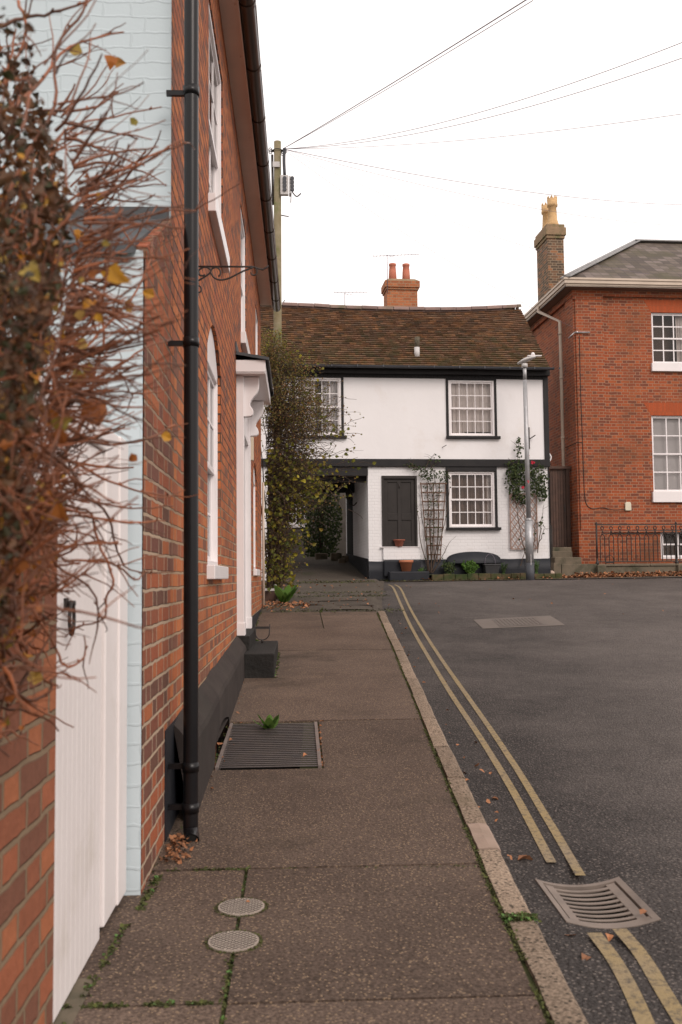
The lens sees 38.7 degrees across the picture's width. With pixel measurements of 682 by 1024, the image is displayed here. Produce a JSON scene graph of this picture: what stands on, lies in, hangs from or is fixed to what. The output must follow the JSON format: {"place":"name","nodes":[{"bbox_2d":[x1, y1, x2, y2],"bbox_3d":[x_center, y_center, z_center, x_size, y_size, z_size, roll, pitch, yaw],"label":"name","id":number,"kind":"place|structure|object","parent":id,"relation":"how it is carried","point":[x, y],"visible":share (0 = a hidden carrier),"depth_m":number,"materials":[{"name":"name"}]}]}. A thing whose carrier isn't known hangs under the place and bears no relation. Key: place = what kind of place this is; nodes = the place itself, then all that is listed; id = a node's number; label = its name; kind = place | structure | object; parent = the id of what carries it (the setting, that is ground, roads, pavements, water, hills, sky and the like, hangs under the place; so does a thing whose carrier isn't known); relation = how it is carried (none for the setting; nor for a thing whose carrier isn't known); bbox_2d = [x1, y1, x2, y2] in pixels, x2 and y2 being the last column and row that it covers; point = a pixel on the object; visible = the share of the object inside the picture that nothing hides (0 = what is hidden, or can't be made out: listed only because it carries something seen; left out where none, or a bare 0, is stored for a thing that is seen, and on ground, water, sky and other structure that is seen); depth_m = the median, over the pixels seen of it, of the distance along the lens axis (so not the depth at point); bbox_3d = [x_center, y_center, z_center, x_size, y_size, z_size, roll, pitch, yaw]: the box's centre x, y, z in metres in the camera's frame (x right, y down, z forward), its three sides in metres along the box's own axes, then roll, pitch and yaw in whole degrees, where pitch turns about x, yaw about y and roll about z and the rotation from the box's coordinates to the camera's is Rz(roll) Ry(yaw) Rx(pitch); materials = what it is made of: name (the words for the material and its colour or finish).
{"place":"outdoors","nodes":[
{"label":"outdoors","id":0,"kind":"place"},
{"bbox_2d":[0,0,280,894],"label":"terraced house","id":1,"kind":"structure","parent":0,"point":[198,656],"depth_m":4.76,"materials":[{"name":"red brick"}]},
{"bbox_2d":[207,328,228,578],"bbox_3d":[-0.946,-0.436,7.111,0.150,1.854,1.260,0,-4,-3],"label":"window","id":2,"kind":"structure","parent":1,"relation":"in","point":[214,571],"depth_m":7.55,"materials":[{"name":"white paint"}]},
{"bbox_2d":[208,7,229,272],"bbox_3d":[-0.970,-2.840,7.438,0.137,1.615,1.370,0,-4,-3],"label":"window","id":3,"kind":"structure","parent":1,"relation":"in","point":[214,207],"depth_m":7.65,"materials":[{"name":"white paint"}]},
{"bbox_2d":[241,213,249,353],"bbox_3d":[-1.139,-2.605,11.212,0.137,1.615,1.200,0,-4,-3],"label":"window","id":4,"kind":"structure","parent":1,"relation":"in","point":[244,342],"depth_m":11.68,"materials":[{"name":"white paint"}]},
{"bbox_2d":[255,309,257,354],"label":"window","id":5,"kind":"structure","parent":1,"relation":"in","point":[256,335],"depth_m":15.41,"materials":[{"name":"white paint"}]},
{"bbox_2d":[253,471,259,575],"bbox_3d":[-1.256,0.106,13.932,0.140,1.614,1.300,0,-4,-3],"label":"window","id":6,"kind":"structure","parent":1,"relation":"in","point":[256,572],"depth_m":14.45,"materials":[{"name":"white paint"}]},
{"bbox_2d":[73,612,550,1023],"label":"pavement","id":7,"kind":"structure","parent":0,"point":[390,939],"depth_m":3.73,"materials":[{"name":"concrete"}]},
{"bbox_2d":[53,978,94,1023],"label":"sill stone","id":8,"kind":"object","parent":7,"relation":"on","point":[75,1000],"visible":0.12,"depth_m":2.78,"materials":[{"name":"stone"}]},
{"bbox_2d":[203,929,262,955],"bbox_3d":[-0.355,1.423,3.208,0.205,0.017,0.205,0,-4,-3],"label":"stopcock cover","id":9,"kind":"object","parent":7,"relation":"on","point":[233,941],"visible":1,"depth_m":3.20,"materials":[{"name":"grey metal"}]},
{"bbox_2d":[214,897,268,918],"bbox_3d":[-0.362,1.439,3.528,0.203,0.017,0.204,0,-4,-3],"label":"stopcock cover","id":10,"kind":"object","parent":7,"relation":"on","point":[240,907],"visible":1,"depth_m":3.51,"materials":[{"name":"grey metal"}]},
{"bbox_2d":[215,722,321,769],"bbox_3d":[-0.516,1.863,6.387,0.762,0.750,1.410,0,-4,-3],"label":"light well grating","id":11,"kind":"object","parent":7,"relation":"in","point":[259,747],"visible":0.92,"depth_m":6.53,"materials":[{"name":"metal"}]},
{"bbox_2d":[253,714,278,729],"bbox_3d":[-0.502,1.493,6.904,0.164,0.128,0.224,-3,-5,36],"label":"weed plant","id":12,"kind":"object","parent":11,"relation":"on","point":[270,723],"visible":0.9,"depth_m":6.87,"materials":[{"name":"green plant"}]},
{"bbox_2d":[62,577,564,1023],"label":"moss","id":13,"kind":"object","parent":7,"relation":"on","point":[158,1003],"visible":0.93,"depth_m":3.41,"materials":[{"name":"green plant"}]},
{"bbox_2d":[261,579,383,612],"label":"path","id":14,"kind":"structure","parent":0,"point":[375,601],"depth_m":17.79,"materials":[{"name":"grey stone"}]},
{"bbox_2d":[265,584,275,600],"bbox_3d":[-1.250,1.449,17.113,0.220,0.337,0.120,0,-4,-3],"label":"stump post","id":15,"kind":"object","parent":14,"relation":"on","point":[271,595],"visible":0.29,"depth_m":17.06,"materials":[{"name":"brown wood"}]},
{"bbox_2d":[268,140,300,598],"bbox_3d":[-1.010,-2.619,17.774,0.610,8.579,0.268,0,-4,-3],"label":"telegraph pole","id":16,"kind":"object","parent":14,"relation":"on","point":[279,185],"visible":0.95,"depth_m":17.90,"materials":[{"name":"brown wood"}]},
{"bbox_2d":[283,0,525,148],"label":"telephone wire","id":17,"kind":"object","parent":16,"relation":"attached to","point":[417,67],"visible":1,"depth_m":11.90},
{"bbox_2d":[289,0,532,145],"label":"telephone wire","id":18,"kind":"object","parent":16,"relation":"attached to","point":[424,66],"visible":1,"depth_m":12.02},
{"bbox_2d":[286,151,580,330],"bbox_3d":[2.536,-5.691,21.428,10.059,1.692,0.007,3,-5,-44],"label":"telephone wire","id":19,"kind":"object","parent":16,"relation":"attached to","point":[420,243],"visible":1,"depth_m":20.58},
{"bbox_2d":[288,151,644,273],"bbox_3d":[4.397,-6.416,22.464,14.160,0.637,0.006,3,-5,-39],"label":"telephone wire","id":20,"kind":"object","parent":16,"relation":"attached to","point":[459,224],"visible":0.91,"depth_m":20.83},
{"bbox_2d":[288,150,673,225],"bbox_3d":[4.795,-7.654,23.569,16.123,2.484,0.008,3,-5,-43],"label":"telephone wire","id":21,"kind":"object","parent":16,"relation":"attached to","point":[469,195],"visible":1,"depth_m":21.59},
{"bbox_2d":[285,42,681,148],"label":"telephone wire","id":22,"kind":"object","parent":16,"relation":"attached to","point":[498,106],"visible":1,"depth_m":13.09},
{"bbox_2d":[289,150,681,204],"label":"telephone wire","id":23,"kind":"object","parent":16,"relation":"attached to","point":[476,184],"visible":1,"depth_m":22.22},
{"bbox_2d":[293,58,681,148],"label":"telephone wire","id":24,"kind":"object","parent":16,"relation":"attached to","point":[499,114],"visible":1,"depth_m":13.55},
{"bbox_2d":[304,114,679,148],"bbox_3d":[1.766,-5.965,15.292,7.744,1.955,0.007,-4,-5,43],"label":"telephone wire","id":25,"kind":"object","parent":16,"relation":"attached to","point":[494,137],"visible":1,"depth_m":14.67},
{"bbox_2d":[274,584,297,602],"bbox_3d":[-0.946,1.413,16.803,0.420,0.334,0.499,0,-4,-3],"label":"dock plant","id":26,"kind":"object","parent":14,"relation":"on","point":[286,594],"visible":0.97,"depth_m":16.70,"materials":[{"name":"green plant"}]},
{"bbox_2d":[261,325,382,598],"bbox_3d":[-0.612,-0.895,17.493,2.230,5.061,2.907,-2,-4,18],"label":"climbing shrub","id":27,"kind":"object","parent":14,"relation":"on","point":[288,460],"visible":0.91,"depth_m":17.37,"materials":[{"name":"green plant"}]},
{"bbox_2d":[284,556,366,579],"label":"passage path","id":28,"kind":"structure","parent":0,"point":[320,569],"depth_m":24.32,"materials":[{"name":"grey concrete"}]},
{"bbox_2d":[299,493,342,556],"bbox_3d":[-0.611,0.133,28.687,1.334,2.609,0.959,0,-4,-3],"label":"yard shrub","id":29,"kind":"object","parent":28,"relation":"on","point":[330,544],"visible":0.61,"depth_m":28.53,"materials":[{"name":"green plant"}]},
{"bbox_2d":[315,553,348,562],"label":"passage stones","id":30,"kind":"object","parent":28,"relation":"on","point":[339,557],"visible":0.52,"depth_m":26.65,"materials":[{"name":"stone"}]},
{"bbox_2d":[256,0,681,314],"label":"sky","id":31,"kind":"structure","parent":0,"point":[320,59],"materials":[{"name":"white"}]},
{"bbox_2d":[382,576,681,1023],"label":"road","id":32,"kind":"structure","parent":0,"point":[581,709],"depth_m":6.99,"materials":[{"name":"grey asphalt"}]},
{"bbox_2d":[159,570,681,959],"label":"leaf litter","id":33,"kind":"object","parent":32,"relation":"on","point":[656,573],"visible":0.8,"depth_m":15.90,"materials":[{"name":"brown plant"}]},
{"bbox_2d":[378,611,587,1023],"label":"kerb","id":34,"kind":"structure","parent":32,"relation":"on","point":[561,1005],"depth_m":3.69,"materials":[{"name":"stone"}]},
{"bbox_2d":[468,823,500,852],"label":"kerb","id":35,"kind":"structure","parent":32,"relation":"on","point":[482,835],"depth_m":4.33,"materials":[{"name":"stone"}]},
{"bbox_2d":[431,573,561,581],"bbox_3d":[3.610,1.544,22.418,3.070,0.261,0.113,0,-4,-6],"label":"bed edging","id":36,"kind":"object","parent":32,"relation":"on","point":[474,576],"visible":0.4,"depth_m":22.34,"materials":[{"name":"stone"}]},
{"bbox_2d":[474,616,563,628],"bbox_3d":[2.606,1.612,14.249,1.354,0.105,1.550,0,-4,-3],"label":"manhole cover","id":37,"kind":"object","parent":32,"relation":"on","point":[532,621],"visible":1,"depth_m":14.13,"materials":[{"name":"metal"}]},
{"bbox_2d":[517,352,541,579],"bbox_3d":[4.340,-1.018,22.040,0.551,5.274,0.215,-2,-4,18],"label":"street lamp","id":38,"kind":"object","parent":32,"relation":"on","point":[529,550],"visible":0.98,"depth_m":22.01,"materials":[{"name":"metal"}]},
{"bbox_2d":[389,576,681,1023],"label":"yellow lines","id":39,"kind":"object","parent":32,"relation":"on","point":[636,1000],"visible":1,"depth_m":4.22,"materials":[{"name":"paint"}]},
{"bbox_2d":[535,877,660,928],"bbox_3d":[0.978,1.663,3.729,0.348,0.365,0.462,0,-4,-3],"label":"road drain","id":40,"kind":"object","parent":32,"relation":"on","point":[619,903],"visible":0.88,"depth_m":3.77,"materials":[{"name":"metal"}]},
{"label":"ground","id":41,"kind":"structure","parent":0,"visible":0},
{"bbox_2d":[0,485,66,1023],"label":"garden wall","id":42,"kind":"structure","parent":41,"relation":"on","point":[27,809],"depth_m":2.15,"materials":[{"name":"red brick"}]},
{"bbox_2d":[20,375,127,1021],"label":"garden gate","id":43,"kind":"structure","parent":42,"relation":"attached to","point":[90,818],"depth_m":3.13,"materials":[{"name":"white wood"}]},
{"bbox_2d":[0,0,239,756],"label":"vine","id":44,"kind":"object","parent":42,"relation":"attached to","point":[35,290],"visible":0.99,"depth_m":1.63,"materials":[{"name":"brown plant"}]},
{"bbox_2d":[268,493,345,555],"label":"yard house","id":45,"kind":"structure","parent":41,"relation":"on","point":[341,546],"depth_m":31.72,"materials":[{"name":"white paint"}]},
{"bbox_2d":[289,493,305,527],"bbox_3d":[-1.490,-0.235,31.867,1.081,1.522,0.594,0,-4,-3],"label":"window","id":46,"kind":"structure","parent":45,"relation":"in","point":[296,525],"depth_m":31.70,"materials":[{"name":"white paint"}]},
{"bbox_2d":[260,254,559,581],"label":"cottage","id":47,"kind":"structure","parent":41,"relation":"on","point":[421,384],"depth_m":22.95,"materials":[{"name":"white paint"}]},
{"bbox_2d":[295,377,341,434],"bbox_3d":[-0.556,-2.442,22.839,1.490,1.570,0.440,0,-4,-6],"label":"window","id":48,"kind":"structure","parent":47,"relation":"in","point":[335,388],"depth_m":22.79,"materials":[{"name":"white paint"}]},
{"bbox_2d":[347,494,352,554],"bbox_3d":[0.256,0.473,26.284,0.035,1.820,1.400,0,-4,-6],"label":"side door","id":49,"kind":"structure","parent":47,"relation":"in","point":[349,513],"depth_m":26.13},
{"bbox_2d":[393,539,404,546],"bbox_3d":[1.353,0.719,22.584,0.284,0.176,0.281,0,-4,-3],"label":"plant bowl","id":50,"kind":"object","parent":47,"relation":"on","point":[398,542],"visible":1,"depth_m":22.49,"materials":[{"name":"ceramic"}]},
{"bbox_2d":[384,479,414,546],"bbox_3d":[1.367,0.016,22.703,0.735,1.590,0.082,0,-4,-6],"label":"door","id":51,"kind":"structure","parent":47,"relation":"in","point":[399,494],"depth_m":22.70,"materials":[{"name":"grey paint"}]},
{"bbox_2d":[383,547,419,559],"bbox_3d":[1.409,0.967,22.580,0.870,0.295,0.065,0,-4,-6],"label":"door base","id":52,"kind":"structure","parent":47,"relation":"in","point":[389,553],"depth_m":22.55,"materials":[{"name":"white paint"}]},
{"bbox_2d":[399,560,412,570],"bbox_3d":[1.506,1.236,22.383,0.336,0.266,0.333,0,-4,-3],"label":"plant pot","id":53,"kind":"object","parent":47,"relation":"on","point":[406,565],"visible":0.98,"depth_m":22.27,"materials":[{"name":"ceramic"}]},
{"bbox_2d":[403,453,455,572],"bbox_3d":[2.072,0.022,22.612,1.240,2.813,0.272,0,-4,-6],"label":"climbing rose","id":54,"kind":"object","parent":47,"relation":"attached to","point":[430,480],"visible":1,"depth_m":22.60,"materials":[{"name":"brown plant"}]},
{"bbox_2d":[420,482,446,561],"bbox_3d":[2.171,0.233,22.663,0.642,1.867,0.039,0,-4,-6],"label":"fan trellis","id":55,"kind":"object","parent":47,"relation":"attached to","point":[443,510],"visible":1,"depth_m":22.66,"materials":[{"name":"brown wood"}]},
{"bbox_2d":[448,380,494,435],"bbox_3d":[3.073,-2.446,23.225,1.510,1.540,0.440,0,-4,-6],"label":"window","id":56,"kind":"structure","parent":47,"relation":"in","point":[471,402],"depth_m":23.13,"materials":[{"name":"white paint"}]},
{"bbox_2d":[449,472,494,526],"bbox_3d":[3.074,-0.288,22.968,1.110,1.320,0.201,0,-4,-6],"label":"window","id":57,"kind":"structure","parent":47,"relation":"in","point":[471,494],"depth_m":23.00,"materials":[{"name":"white paint"}]},
{"bbox_2d":[509,493,537,548],"bbox_3d":[4.318,0.222,22.920,0.668,1.322,0.036,0,-4,-6],"label":"diamond trellis","id":58,"kind":"object","parent":47,"relation":"attached to","point":[510,506],"visible":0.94,"depth_m":22.91,"materials":[{"name":"brown wood"}]},
{"bbox_2d":[502,437,551,565],"bbox_3d":[4.412,-0.194,22.895,1.205,3.193,0.360,0,-4,-3],"label":"climbing rose","id":59,"kind":"object","parent":47,"relation":"attached to","point":[515,478],"visible":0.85,"depth_m":22.86,"materials":[{"name":"green plant"}]},
{"bbox_2d":[524,195,681,563],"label":"brick house","id":60,"kind":"structure","parent":41,"relation":"on","point":[615,406],"depth_m":25.13,"materials":[{"name":"red brick"}]},
{"bbox_2d":[549,466,571,546],"bbox_3d":[5.649,0.290,25.420,0.668,2.926,0.650,0,-4,-6],"label":"alley door","id":61,"kind":"structure","parent":60,"relation":"attached to","point":[559,490],"depth_m":25.19,"materials":[{"name":"brown wood"}]},
{"bbox_2d":[651,313,681,371],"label":"window","id":62,"kind":"structure","parent":60,"relation":"in","point":[666,327],"depth_m":25.58,"materials":[{"name":"white paint"}]},
{"bbox_2d":[651,416,681,501],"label":"window","id":63,"kind":"structure","parent":60,"relation":"in","point":[666,430],"depth_m":25.26,"materials":[{"name":"white paint"}]},
{"bbox_2d":[660,532,681,558],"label":"window","id":64,"kind":"structure","parent":60,"relation":"in","point":[663,544],"depth_m":25.41,"materials":[{"name":"white paint"}]},
{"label":"verge","id":65,"kind":"structure","parent":0,"visible":0},
{"bbox_2d":[550,523,552,562],"bbox_3d":[5.159,0.807,24.046,0.072,1.520,0.785,-2,-4,20],"label":"handrail","id":66,"kind":"object","parent":65,"relation":"on","point":[552,542],"visible":0.17,"depth_m":24.35,"materials":[{"name":"black metal"}]},
{"bbox_2d":[551,563,560,572],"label":"stone pier","id":67,"kind":"structure","parent":65,"relation":"on","point":[555,567],"depth_m":23.22,"materials":[{"name":"stone"}]},
{"bbox_2d":[551,547,596,579],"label":"stone steps","id":68,"kind":"structure","parent":65,"relation":"on","point":[570,565],"depth_m":23.74,"materials":[{"name":"stone"}]},
{"bbox_2d":[596,564,681,578],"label":"railing kerb","id":69,"kind":"structure","parent":65,"relation":"on","point":[617,568],"depth_m":23.50,"materials":[{"name":"stone"}]},
{"bbox_2d":[595,521,681,564],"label":"iron railing","id":70,"kind":"object","parent":69,"relation":"on","point":[676,561],"visible":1,"depth_m":23.65,"materials":[{"name":"metal"}]},
{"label":"flower bed","id":71,"kind":"structure","parent":65,"relation":"on","visible":0},
{"bbox_2d":[441,560,455,573],"bbox_3d":[2.496,1.298,22.499,0.354,0.354,0.224,0,-4,-3],"label":"bed plant","id":72,"kind":"object","parent":71,"relation":"on","point":[449,567],"visible":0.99,"depth_m":22.45,"materials":[{"name":"green plant"}]},
{"bbox_2d":[460,560,478,572],"bbox_3d":[2.992,1.280,22.543,0.461,0.379,0.243,0,-4,-3],"label":"bed plant","id":73,"kind":"object","parent":71,"relation":"on","point":[470,566],"visible":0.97,"depth_m":22.49,"materials":[{"name":"green plant"}]},
{"bbox_2d":[481,554,500,573],"bbox_3d":[3.491,1.228,22.575,0.387,0.515,0.300,0,-4,-6],"label":"bucket planter","id":74,"kind":"object","parent":71,"relation":"on","point":[491,568],"visible":0.95,"depth_m":22.45,"materials":[{"name":"black plastic"}]},
{"bbox_2d":[501,564,507,573],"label":"bed plant","id":75,"kind":"object","parent":71,"relation":"on","point":[504,568],"visible":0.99,"depth_m":22.59,"materials":[{"name":"green plant"}]},
{"bbox_2d":[534,560,539,573],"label":"bed plant","id":76,"kind":"object","parent":71,"relation":"on","point":[536,567],"visible":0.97,"depth_m":22.69,"materials":[{"name":"green plant"}]}
]}

